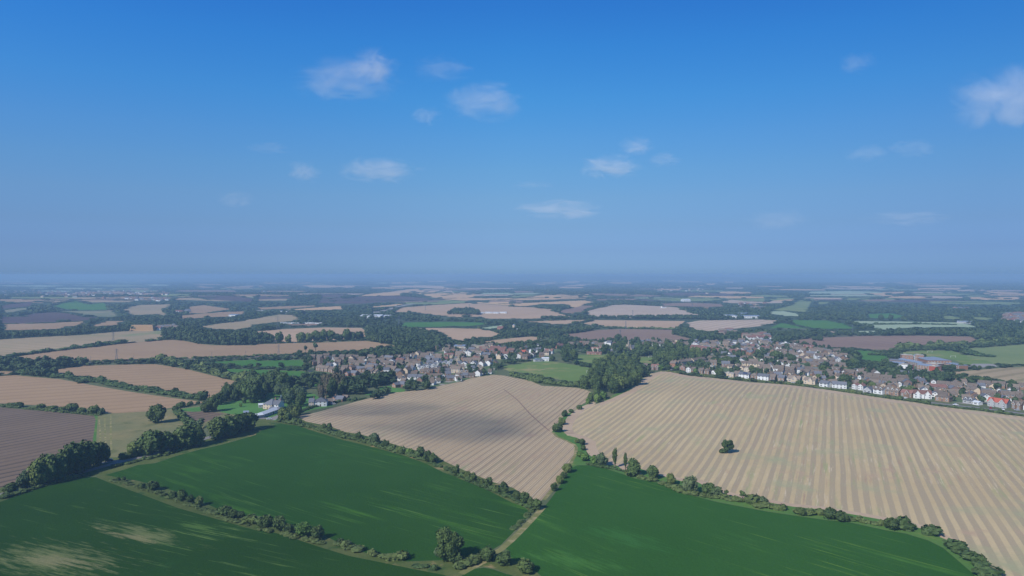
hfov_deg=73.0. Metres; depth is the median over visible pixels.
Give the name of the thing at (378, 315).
warehouse
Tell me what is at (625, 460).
poplar tree
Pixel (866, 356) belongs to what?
paddock
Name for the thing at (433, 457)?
tree
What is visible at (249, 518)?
bush
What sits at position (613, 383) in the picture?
tree
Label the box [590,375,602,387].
tree
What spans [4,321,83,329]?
stubble field
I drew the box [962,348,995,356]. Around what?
hedge
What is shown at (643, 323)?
stubble field
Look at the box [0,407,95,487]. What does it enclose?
tilled field
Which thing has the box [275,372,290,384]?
tree
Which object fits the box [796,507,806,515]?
bush
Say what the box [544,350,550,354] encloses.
house
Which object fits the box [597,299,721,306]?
stubble field
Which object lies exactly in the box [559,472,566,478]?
bush
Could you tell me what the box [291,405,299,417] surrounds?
tree
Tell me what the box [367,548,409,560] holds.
hedge
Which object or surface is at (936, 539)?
hedge strip
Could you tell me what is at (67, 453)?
tree
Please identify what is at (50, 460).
tree
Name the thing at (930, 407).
stubble headland
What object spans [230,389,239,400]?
tree
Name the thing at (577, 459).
hedge strip
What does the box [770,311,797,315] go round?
pale field
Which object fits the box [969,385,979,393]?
house
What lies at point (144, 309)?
olive field
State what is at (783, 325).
pasture field
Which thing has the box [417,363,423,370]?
house
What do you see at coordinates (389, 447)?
hedge
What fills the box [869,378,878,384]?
house
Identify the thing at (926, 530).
hedge
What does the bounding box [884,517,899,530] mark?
bush
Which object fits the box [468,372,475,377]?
house
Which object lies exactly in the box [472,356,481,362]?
house
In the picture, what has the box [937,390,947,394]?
house
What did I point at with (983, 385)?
house
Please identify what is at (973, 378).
tree
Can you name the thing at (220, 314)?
stubble field
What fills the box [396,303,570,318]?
stubble field
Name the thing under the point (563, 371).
field
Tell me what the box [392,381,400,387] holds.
house
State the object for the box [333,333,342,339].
tree
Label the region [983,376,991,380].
tree
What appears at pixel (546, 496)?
field path
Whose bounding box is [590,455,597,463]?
bush
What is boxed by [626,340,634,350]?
church
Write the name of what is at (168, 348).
stubble field
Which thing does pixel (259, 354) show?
hedge
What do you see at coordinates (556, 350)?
village ground
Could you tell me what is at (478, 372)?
house
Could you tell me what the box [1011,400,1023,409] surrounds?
house
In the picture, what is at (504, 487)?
tree
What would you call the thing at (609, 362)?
tree
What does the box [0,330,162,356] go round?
pale field
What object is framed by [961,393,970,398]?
house
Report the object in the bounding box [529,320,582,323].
stubble field
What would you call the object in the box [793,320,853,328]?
pasture field
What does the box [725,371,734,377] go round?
house
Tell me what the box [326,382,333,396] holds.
tree
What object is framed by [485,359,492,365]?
house
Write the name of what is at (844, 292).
distant field
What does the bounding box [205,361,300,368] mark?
hedge
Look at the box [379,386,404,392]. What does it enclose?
lawn
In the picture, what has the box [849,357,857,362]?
tree
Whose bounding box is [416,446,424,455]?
tree
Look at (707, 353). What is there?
tree
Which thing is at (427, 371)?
house
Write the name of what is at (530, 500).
tree
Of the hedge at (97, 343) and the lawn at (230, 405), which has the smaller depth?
the lawn at (230, 405)
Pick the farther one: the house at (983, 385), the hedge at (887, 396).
the house at (983, 385)
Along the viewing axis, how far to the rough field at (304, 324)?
1644.48 m
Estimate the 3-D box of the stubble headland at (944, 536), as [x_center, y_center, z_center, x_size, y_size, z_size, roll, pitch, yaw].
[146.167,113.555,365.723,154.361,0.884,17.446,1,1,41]
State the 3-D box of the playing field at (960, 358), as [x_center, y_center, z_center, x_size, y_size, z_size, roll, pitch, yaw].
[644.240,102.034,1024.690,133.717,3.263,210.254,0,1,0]
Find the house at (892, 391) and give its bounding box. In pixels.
[885,387,901,395]
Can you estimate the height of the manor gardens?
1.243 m
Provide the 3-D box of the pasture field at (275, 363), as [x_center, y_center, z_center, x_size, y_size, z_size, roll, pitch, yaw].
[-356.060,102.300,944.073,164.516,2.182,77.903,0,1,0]
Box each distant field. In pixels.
[0,280,302,302]
[0,281,900,298]
[10,281,894,303]
[42,280,962,302]
[49,281,1023,302]
[72,281,287,301]
[300,282,965,303]
[374,280,1023,300]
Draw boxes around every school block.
[899,358,925,365]
[900,354,912,359]
[915,354,923,360]
[916,363,938,369]
[917,357,951,364]
[926,362,944,365]
[929,365,941,370]
[945,363,967,369]
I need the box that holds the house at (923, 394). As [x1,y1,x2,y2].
[913,389,931,398]
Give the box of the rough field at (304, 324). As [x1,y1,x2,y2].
[288,323,325,325]
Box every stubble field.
[0,375,202,412]
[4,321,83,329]
[19,340,393,360]
[58,364,236,397]
[93,321,122,325]
[179,311,243,318]
[189,282,314,312]
[257,327,364,342]
[295,281,1023,309]
[300,375,590,500]
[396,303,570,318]
[419,328,497,340]
[486,337,536,342]
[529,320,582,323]
[560,306,592,312]
[566,371,1023,575]
[584,320,683,327]
[587,305,697,317]
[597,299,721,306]
[687,320,775,330]
[956,367,1023,382]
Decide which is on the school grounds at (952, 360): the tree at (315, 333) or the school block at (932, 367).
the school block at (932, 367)
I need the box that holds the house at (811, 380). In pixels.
[803,377,817,384]
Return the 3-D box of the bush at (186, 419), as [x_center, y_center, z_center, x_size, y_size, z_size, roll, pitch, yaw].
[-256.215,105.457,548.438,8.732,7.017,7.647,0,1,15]
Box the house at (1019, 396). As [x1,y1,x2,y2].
[1016,393,1023,400]
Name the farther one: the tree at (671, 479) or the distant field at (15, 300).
the distant field at (15, 300)
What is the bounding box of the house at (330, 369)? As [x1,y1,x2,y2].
[328,366,334,372]
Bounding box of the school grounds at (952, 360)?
[914,359,959,370]
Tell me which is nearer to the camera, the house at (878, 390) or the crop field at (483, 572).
the crop field at (483, 572)
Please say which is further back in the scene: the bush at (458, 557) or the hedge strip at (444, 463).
the hedge strip at (444, 463)
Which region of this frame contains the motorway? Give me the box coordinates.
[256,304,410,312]
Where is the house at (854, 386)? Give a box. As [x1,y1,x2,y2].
[852,382,859,389]
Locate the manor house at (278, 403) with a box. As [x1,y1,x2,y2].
[273,399,283,406]
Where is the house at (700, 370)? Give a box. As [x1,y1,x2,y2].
[698,367,704,373]
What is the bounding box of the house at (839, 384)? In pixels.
[832,380,846,388]
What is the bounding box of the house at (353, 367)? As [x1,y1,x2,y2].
[348,364,355,369]
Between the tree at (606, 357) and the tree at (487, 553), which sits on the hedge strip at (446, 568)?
the tree at (487, 553)
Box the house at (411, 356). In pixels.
[409,353,416,358]
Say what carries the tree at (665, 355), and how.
on the ground at (420, 387)
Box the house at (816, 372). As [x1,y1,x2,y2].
[812,370,821,376]
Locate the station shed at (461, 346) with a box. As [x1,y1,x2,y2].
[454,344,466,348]
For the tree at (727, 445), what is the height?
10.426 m
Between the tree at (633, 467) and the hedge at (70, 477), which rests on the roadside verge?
the hedge at (70, 477)
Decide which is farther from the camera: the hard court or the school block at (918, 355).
the school block at (918, 355)
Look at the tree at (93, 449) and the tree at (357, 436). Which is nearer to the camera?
the tree at (93, 449)
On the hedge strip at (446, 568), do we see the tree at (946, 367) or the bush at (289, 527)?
the bush at (289, 527)
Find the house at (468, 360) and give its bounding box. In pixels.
[463,357,472,362]
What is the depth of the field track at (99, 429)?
533.73 m
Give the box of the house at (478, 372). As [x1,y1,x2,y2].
[475,368,481,375]
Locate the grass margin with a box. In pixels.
[93,415,97,441]
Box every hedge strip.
[97,475,538,575]
[280,418,542,510]
[552,385,634,477]
[635,469,977,575]
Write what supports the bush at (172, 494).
on the hedge strip at (446, 568)
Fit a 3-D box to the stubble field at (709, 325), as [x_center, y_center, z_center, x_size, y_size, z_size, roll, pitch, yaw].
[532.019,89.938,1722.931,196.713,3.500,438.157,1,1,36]
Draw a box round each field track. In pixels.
[98,417,100,441]
[104,416,106,442]
[110,415,111,449]
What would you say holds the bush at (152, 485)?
on the hedge strip at (446, 568)
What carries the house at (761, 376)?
on the village ground at (958, 399)
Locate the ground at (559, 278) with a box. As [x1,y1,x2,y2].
[0,275,1023,343]
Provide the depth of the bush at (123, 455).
445.65 m
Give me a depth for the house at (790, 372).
829.48 m
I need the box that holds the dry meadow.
[96,406,236,456]
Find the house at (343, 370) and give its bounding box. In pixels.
[339,367,346,373]
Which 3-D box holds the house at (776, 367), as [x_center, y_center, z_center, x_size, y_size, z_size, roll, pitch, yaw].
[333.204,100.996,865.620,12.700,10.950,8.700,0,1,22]
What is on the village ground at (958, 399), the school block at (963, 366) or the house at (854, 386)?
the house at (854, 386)
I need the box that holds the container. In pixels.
[533,358,542,361]
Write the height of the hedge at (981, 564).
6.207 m
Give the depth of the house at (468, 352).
1029.97 m
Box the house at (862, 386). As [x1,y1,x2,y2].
[857,382,866,389]
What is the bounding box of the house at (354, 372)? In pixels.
[351,369,359,375]
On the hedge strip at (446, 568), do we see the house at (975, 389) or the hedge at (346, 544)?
the hedge at (346, 544)
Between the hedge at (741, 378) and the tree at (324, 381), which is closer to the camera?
the tree at (324, 381)
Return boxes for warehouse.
[367,314,383,318]
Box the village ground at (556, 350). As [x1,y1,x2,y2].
[550,341,636,354]
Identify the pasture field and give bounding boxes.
[3,301,106,309]
[73,285,1020,312]
[204,360,303,366]
[227,369,304,376]
[402,322,483,326]
[771,323,808,328]
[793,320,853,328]
[867,313,901,318]
[943,316,958,318]
[967,344,1023,363]
[972,317,991,319]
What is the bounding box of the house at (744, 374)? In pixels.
[738,371,751,378]
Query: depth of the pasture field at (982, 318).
1902.22 m
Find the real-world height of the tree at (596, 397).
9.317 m
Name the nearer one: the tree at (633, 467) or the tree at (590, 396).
the tree at (633, 467)
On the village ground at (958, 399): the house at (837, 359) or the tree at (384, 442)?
the house at (837, 359)
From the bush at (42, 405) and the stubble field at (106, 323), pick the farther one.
the stubble field at (106, 323)
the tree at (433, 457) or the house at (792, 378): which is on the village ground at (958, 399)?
the house at (792, 378)
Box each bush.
[1,482,18,492]
[14,402,23,406]
[34,403,45,408]
[45,405,58,409]
[65,403,78,410]
[77,407,86,411]
[87,404,99,413]
[97,407,105,413]
[118,452,131,458]
[137,483,145,487]
[146,480,159,490]
[168,491,177,498]
[171,437,180,450]
[175,401,185,407]
[184,417,193,423]
[216,505,232,515]
[227,509,237,517]
[237,511,244,517]
[241,513,256,523]
[255,514,272,527]
[282,524,293,531]
[448,552,464,562]
[492,485,499,492]
[516,557,534,573]
[552,423,562,431]
[556,475,563,483]
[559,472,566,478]
[562,410,567,416]
[581,452,589,460]
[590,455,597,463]
[711,486,722,494]
[759,496,768,501]
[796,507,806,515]
[823,506,836,519]
[835,510,849,521]
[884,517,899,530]
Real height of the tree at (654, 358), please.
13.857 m
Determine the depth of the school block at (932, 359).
928.46 m
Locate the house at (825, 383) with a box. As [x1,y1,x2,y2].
[819,379,831,387]
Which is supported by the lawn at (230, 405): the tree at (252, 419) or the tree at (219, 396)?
the tree at (219, 396)
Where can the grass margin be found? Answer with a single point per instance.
(95, 431)
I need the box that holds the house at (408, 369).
[403,366,412,373]
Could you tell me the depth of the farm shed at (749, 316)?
1919.65 m
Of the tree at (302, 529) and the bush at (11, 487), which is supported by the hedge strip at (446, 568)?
the tree at (302, 529)
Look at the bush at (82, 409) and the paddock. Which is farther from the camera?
the paddock
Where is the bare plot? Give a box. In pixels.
[186,411,222,421]
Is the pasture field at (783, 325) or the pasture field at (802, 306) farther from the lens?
the pasture field at (802, 306)
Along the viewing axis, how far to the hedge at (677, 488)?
381.66 m
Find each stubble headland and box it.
[562,372,661,473]
[660,474,957,539]
[662,372,1023,419]
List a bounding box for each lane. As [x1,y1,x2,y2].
[0,417,268,494]
[102,460,124,463]
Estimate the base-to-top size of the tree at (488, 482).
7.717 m
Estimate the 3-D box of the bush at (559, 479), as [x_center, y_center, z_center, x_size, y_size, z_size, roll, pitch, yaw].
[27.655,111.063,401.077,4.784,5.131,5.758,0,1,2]
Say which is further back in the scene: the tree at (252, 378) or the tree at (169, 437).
the tree at (252, 378)
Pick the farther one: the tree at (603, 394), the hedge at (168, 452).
the tree at (603, 394)
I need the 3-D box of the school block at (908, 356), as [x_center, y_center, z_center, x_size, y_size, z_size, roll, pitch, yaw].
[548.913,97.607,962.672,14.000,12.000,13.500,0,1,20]
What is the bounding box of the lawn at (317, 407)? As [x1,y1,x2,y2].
[302,404,333,410]
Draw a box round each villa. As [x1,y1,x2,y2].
[308,396,314,405]
[314,396,327,406]
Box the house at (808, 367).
[804,365,813,369]
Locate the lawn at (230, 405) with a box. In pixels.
[217,399,248,411]
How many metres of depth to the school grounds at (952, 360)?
949.07 m
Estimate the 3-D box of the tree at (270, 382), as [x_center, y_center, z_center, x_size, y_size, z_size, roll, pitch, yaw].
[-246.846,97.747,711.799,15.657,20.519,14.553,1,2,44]
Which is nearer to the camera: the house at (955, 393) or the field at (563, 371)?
the house at (955, 393)
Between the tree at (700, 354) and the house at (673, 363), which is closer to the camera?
the house at (673, 363)
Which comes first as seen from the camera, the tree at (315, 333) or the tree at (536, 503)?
the tree at (536, 503)
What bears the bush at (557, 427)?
on the hedge strip at (577, 459)
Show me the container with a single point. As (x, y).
(537, 360)
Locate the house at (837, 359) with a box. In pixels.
[834,355,841,361]
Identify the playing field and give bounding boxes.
[577,355,603,362]
[640,357,651,363]
[903,350,993,364]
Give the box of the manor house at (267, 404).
[263,397,275,408]
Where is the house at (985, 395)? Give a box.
[980,391,990,400]
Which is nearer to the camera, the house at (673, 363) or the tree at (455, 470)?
the tree at (455, 470)
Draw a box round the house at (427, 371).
[424,367,431,374]
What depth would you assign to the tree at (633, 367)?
816.12 m
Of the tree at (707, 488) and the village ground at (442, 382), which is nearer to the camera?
the tree at (707, 488)
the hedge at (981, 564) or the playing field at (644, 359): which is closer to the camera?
the hedge at (981, 564)
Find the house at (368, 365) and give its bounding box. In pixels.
[364,364,375,368]
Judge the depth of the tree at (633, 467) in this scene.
414.82 m
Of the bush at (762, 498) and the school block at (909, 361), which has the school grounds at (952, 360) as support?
the school block at (909, 361)
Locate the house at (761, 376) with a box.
[757,373,769,380]
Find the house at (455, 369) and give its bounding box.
[451,365,461,372]
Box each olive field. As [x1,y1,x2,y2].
[4,308,25,312]
[61,310,115,316]
[124,304,169,314]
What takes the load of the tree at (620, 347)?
on the village ground at (556, 350)
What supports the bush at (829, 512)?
on the hedge strip at (936, 539)
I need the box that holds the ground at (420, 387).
[0,331,1023,575]
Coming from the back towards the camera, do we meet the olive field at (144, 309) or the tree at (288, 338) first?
the olive field at (144, 309)
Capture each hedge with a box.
[0,488,29,498]
[1,404,100,415]
[3,352,24,357]
[13,368,209,399]
[22,347,54,354]
[28,473,89,489]
[66,339,128,348]
[88,353,297,361]
[108,479,249,525]
[110,446,191,466]
[155,353,249,380]
[172,408,196,424]
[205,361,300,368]
[256,527,325,543]
[276,417,424,460]
[277,397,366,414]
[333,540,365,551]
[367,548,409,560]
[411,563,438,570]
[430,462,533,507]
[451,553,482,568]
[509,371,579,386]
[510,507,534,529]
[585,462,625,471]
[602,326,625,327]
[624,471,744,501]
[627,326,673,329]
[666,370,767,382]
[722,494,852,518]
[767,381,868,394]
[850,515,883,525]
[859,322,956,324]
[867,352,882,354]
[867,393,1023,415]
[889,335,1023,349]
[897,515,943,535]
[942,538,1004,575]
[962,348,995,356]
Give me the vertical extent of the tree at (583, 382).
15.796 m
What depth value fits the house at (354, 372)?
834.16 m
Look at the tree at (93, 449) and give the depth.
422.82 m
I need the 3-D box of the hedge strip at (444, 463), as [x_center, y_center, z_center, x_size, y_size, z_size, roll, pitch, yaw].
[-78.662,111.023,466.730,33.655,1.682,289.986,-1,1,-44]
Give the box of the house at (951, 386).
[948,384,957,388]
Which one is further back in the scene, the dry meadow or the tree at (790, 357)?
the tree at (790, 357)
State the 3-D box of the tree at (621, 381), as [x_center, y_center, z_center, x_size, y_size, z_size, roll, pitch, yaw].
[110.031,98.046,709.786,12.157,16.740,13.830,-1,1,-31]
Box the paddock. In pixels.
[857,350,887,360]
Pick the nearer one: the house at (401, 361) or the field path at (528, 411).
the field path at (528, 411)
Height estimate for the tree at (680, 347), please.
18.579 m
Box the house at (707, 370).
[704,367,711,373]
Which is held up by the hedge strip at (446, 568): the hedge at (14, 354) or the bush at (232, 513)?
the bush at (232, 513)
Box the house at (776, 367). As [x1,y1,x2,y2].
[773,365,783,370]
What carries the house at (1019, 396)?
on the village ground at (958, 399)
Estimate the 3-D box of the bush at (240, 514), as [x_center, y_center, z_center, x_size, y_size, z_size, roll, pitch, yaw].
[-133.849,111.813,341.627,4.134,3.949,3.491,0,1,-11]
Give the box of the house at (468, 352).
[465,349,471,355]
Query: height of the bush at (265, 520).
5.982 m
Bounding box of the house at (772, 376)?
[769,373,776,379]
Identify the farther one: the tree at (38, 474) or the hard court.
the hard court
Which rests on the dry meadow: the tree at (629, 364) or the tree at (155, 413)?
the tree at (155, 413)
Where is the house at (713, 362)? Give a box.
[710,359,716,365]
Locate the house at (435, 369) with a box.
[432,366,440,373]
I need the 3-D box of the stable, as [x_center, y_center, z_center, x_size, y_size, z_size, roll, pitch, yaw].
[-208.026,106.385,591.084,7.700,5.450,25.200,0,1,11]
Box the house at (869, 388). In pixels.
[863,385,872,392]
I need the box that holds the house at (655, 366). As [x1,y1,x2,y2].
[651,363,658,369]
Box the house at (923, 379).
[916,377,925,382]
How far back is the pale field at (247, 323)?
1717.92 m
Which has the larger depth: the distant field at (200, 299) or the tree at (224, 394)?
the distant field at (200, 299)
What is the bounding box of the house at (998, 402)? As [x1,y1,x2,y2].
[987,397,1010,407]
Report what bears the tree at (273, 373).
on the ground at (420, 387)
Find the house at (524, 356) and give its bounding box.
[522,354,527,358]
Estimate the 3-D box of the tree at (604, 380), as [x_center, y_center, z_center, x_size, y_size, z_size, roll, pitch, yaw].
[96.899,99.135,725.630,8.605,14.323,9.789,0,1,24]
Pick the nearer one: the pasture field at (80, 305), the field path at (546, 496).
the field path at (546, 496)
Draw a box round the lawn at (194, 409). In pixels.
[182,407,202,411]
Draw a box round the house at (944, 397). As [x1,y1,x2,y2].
[935,393,952,401]
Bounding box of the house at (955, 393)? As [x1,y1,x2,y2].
[949,390,957,396]
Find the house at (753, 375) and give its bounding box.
[750,372,757,378]
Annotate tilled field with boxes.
[0,312,97,323]
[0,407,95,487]
[2,294,441,308]
[514,291,658,296]
[569,329,689,340]
[794,336,975,349]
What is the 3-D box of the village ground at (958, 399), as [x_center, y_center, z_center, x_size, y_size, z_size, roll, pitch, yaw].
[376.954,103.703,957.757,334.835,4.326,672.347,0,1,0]
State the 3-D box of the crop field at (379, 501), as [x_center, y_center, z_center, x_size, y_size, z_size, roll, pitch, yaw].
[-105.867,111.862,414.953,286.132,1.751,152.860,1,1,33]
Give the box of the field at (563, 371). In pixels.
[503,361,588,380]
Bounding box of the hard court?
[971,364,996,366]
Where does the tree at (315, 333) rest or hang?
on the stubble field at (291, 332)
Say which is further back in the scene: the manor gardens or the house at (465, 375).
the house at (465, 375)
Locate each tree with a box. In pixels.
[16,470,29,487]
[26,458,48,486]
[39,453,58,483]
[50,453,69,480]
[58,447,74,475]
[63,441,88,473]
[79,439,101,468]
[94,441,110,465]
[125,440,143,456]
[135,429,165,455]
[145,403,166,422]
[159,431,175,452]
[172,424,195,448]
[177,489,187,500]
[186,494,193,501]
[191,424,205,445]
[195,418,204,424]
[195,496,203,504]
[200,401,211,411]
[206,394,218,411]
[206,416,227,439]
[215,392,222,404]
[220,391,226,402]
[221,388,229,399]
[223,414,241,436]
[225,384,231,398]
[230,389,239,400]
[232,412,246,432]
[233,382,242,397]
[239,379,249,398]
[242,411,258,430]
[244,379,263,402]
[245,368,259,380]
[249,373,263,380]
[252,375,262,381]
[262,382,267,398]
[263,370,275,382]
[264,374,275,391]
[268,368,280,373]
[272,515,286,530]
[274,382,281,394]
[275,331,283,342]
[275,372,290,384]
[278,408,287,420]
[280,383,290,391]
[282,387,292,398]
[283,390,294,403]
[285,334,291,342]
[285,412,291,419]
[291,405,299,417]
[295,386,307,394]
[295,396,302,406]
[295,521,312,536]
[296,332,305,341]
[296,391,306,404]
[296,403,301,414]
[305,332,313,341]
[311,525,324,539]
[312,330,319,340]
[317,329,326,340]
[317,384,324,397]
[323,373,332,386]
[324,376,329,393]
[326,329,335,340]
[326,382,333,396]
[329,376,336,395]
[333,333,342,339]
[335,372,341,388]
[337,381,343,394]
[341,377,347,393]
[342,328,350,339]
[349,331,355,338]
[354,431,362,441]
[355,331,363,338]
[368,433,379,442]
[381,439,389,446]
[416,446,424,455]
[423,450,430,461]
[429,452,437,461]
[435,526,464,561]
[451,464,459,475]
[463,471,470,477]
[469,472,476,480]
[479,544,495,561]
[484,477,492,487]
[495,550,510,565]
[500,481,508,493]
[513,491,520,498]
[519,491,529,502]
[527,496,533,504]
[531,498,541,509]
[550,482,557,490]
[558,417,565,424]
[562,351,568,357]
[562,463,571,472]
[569,349,577,359]
[578,374,589,388]
[579,439,585,444]
[587,367,594,374]
[587,393,592,400]
[589,374,601,388]
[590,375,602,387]
[591,362,598,369]
[592,370,601,377]
[592,376,601,390]
[593,394,600,402]
[595,452,608,464]
[596,363,604,371]
[599,391,606,399]
[601,344,608,353]
[602,376,607,388]
[603,354,610,360]
[604,367,613,374]
[607,360,614,365]
[607,377,618,392]
[612,448,617,466]
[615,375,624,390]
[616,365,625,373]
[617,344,622,352]
[619,370,629,376]
[623,377,629,388]
[623,453,627,469]
[625,360,635,368]
[626,458,640,476]
[627,375,632,386]
[630,369,641,384]
[631,352,640,362]
[631,363,638,370]
[634,342,643,349]
[644,341,650,347]
[646,465,658,476]
[651,355,659,361]
[660,352,670,359]
[663,339,670,347]
[666,473,675,484]
[669,354,677,361]
[673,350,682,359]
[677,344,683,350]
[681,475,698,490]
[688,351,695,357]
[697,350,704,356]
[701,483,715,494]
[702,349,709,357]
[711,356,720,363]
[714,368,724,375]
[718,356,734,363]
[721,439,734,452]
[769,350,783,358]
[787,354,796,360]
[818,364,828,369]
[838,373,850,384]
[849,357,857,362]
[878,314,883,320]
[905,385,914,389]
[941,365,953,369]
[955,374,965,378]
[968,375,977,381]
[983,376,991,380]
[1007,379,1016,383]
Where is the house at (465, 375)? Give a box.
[462,371,467,377]
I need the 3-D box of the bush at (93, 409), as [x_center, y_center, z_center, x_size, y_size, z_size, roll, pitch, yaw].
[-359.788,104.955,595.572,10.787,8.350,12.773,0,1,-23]
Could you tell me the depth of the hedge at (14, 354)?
1009.23 m
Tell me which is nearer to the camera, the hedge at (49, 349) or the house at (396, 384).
the house at (396, 384)
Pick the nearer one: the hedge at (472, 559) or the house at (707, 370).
the hedge at (472, 559)
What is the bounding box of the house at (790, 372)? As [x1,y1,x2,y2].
[785,369,795,374]
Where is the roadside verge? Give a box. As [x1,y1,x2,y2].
[0,419,279,500]
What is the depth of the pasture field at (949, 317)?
1952.73 m
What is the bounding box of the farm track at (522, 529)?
[458,507,544,573]
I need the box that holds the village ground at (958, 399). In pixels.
[644,341,1023,404]
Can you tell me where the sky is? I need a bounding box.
[0,0,1023,275]
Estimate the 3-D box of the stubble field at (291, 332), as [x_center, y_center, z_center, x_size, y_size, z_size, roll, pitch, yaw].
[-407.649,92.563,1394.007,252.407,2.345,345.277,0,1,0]
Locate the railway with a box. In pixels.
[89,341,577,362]
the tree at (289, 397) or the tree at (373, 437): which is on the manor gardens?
the tree at (289, 397)
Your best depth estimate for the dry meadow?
544.12 m
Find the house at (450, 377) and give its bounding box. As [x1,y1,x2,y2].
[446,374,454,380]
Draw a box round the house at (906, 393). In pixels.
[900,389,913,397]
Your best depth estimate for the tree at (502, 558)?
284.34 m
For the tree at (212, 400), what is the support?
on the dry meadow
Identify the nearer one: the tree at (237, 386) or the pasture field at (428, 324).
the tree at (237, 386)
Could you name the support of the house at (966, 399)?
on the village ground at (958, 399)
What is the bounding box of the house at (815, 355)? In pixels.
[813,353,821,358]
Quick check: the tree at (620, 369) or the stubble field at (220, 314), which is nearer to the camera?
the tree at (620, 369)
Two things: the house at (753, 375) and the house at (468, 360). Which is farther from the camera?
the house at (468, 360)
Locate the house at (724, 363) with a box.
[721,360,729,366]
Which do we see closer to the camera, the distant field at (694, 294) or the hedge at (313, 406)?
the hedge at (313, 406)
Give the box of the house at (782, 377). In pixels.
[778,374,786,381]
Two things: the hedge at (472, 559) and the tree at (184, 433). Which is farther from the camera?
the tree at (184, 433)
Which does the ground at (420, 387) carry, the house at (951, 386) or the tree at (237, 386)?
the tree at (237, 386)
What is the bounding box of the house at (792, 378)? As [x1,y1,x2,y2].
[787,375,801,382]
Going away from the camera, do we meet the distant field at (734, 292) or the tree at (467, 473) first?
the tree at (467, 473)
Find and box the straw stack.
[129,325,156,330]
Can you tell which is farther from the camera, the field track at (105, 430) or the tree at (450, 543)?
the field track at (105, 430)
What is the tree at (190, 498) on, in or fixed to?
on the hedge strip at (446, 568)
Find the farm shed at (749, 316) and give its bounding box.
[743,315,758,317]
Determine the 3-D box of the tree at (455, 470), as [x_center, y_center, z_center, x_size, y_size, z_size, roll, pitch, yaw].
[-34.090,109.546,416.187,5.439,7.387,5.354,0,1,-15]
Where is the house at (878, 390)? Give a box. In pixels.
[873,385,885,394]
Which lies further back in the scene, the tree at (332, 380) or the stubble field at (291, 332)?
the stubble field at (291, 332)
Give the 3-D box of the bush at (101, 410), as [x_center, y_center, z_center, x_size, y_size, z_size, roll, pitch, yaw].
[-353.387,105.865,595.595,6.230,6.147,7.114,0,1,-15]
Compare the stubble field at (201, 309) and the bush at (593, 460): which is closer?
the bush at (593, 460)
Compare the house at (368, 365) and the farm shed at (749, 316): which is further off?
the farm shed at (749, 316)
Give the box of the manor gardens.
[222,393,318,420]
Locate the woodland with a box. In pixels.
[0,280,1023,401]
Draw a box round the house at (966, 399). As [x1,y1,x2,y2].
[962,396,976,403]
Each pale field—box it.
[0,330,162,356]
[39,297,114,301]
[203,315,298,329]
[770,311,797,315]
[854,321,973,329]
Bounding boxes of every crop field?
[0,477,445,575]
[107,424,527,560]
[462,568,511,575]
[506,465,974,575]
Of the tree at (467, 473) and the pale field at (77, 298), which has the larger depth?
the pale field at (77, 298)
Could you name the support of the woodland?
on the ground at (559, 278)
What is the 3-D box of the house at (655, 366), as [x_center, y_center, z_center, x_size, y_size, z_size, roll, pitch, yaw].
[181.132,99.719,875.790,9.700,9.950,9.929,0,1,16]
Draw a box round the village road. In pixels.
[670,366,1023,413]
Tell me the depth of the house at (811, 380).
762.74 m
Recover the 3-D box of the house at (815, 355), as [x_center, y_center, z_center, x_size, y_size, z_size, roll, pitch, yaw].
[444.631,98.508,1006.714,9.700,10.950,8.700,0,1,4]
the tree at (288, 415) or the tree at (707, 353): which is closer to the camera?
the tree at (288, 415)
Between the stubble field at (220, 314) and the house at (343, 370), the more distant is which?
the stubble field at (220, 314)
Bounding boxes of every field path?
[505,390,549,430]
[542,432,577,499]
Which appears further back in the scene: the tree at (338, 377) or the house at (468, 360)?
the house at (468, 360)
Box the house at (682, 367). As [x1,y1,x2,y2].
[679,363,685,370]
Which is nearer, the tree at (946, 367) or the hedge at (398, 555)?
the hedge at (398, 555)
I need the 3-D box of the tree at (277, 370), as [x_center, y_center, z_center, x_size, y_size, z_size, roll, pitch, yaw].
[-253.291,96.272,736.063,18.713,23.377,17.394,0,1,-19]
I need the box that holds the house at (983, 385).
[976,381,985,387]
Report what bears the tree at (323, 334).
on the stubble field at (291, 332)
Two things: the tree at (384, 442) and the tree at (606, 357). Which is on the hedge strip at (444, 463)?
the tree at (384, 442)
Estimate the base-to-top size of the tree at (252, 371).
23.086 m
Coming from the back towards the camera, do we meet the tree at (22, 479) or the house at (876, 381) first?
the house at (876, 381)
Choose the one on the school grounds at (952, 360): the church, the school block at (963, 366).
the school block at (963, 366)
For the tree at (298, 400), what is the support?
on the manor gardens
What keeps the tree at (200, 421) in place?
on the dry meadow
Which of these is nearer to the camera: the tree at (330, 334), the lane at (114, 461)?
the lane at (114, 461)
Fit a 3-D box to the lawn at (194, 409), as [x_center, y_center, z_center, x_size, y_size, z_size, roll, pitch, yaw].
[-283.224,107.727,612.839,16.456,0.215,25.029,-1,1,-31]
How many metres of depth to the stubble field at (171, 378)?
816.71 m
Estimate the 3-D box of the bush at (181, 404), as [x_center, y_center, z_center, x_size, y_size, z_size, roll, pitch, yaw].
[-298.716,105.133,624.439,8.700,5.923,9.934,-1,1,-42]
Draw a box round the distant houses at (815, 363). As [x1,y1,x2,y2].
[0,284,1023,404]
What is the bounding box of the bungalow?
[335,394,345,401]
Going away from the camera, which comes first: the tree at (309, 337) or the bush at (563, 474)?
the bush at (563, 474)
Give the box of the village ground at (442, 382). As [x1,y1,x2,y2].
[305,346,547,387]
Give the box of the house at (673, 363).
[670,360,677,366]
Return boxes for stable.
[260,407,277,416]
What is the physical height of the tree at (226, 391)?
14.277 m
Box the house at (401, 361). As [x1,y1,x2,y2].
[395,359,404,364]

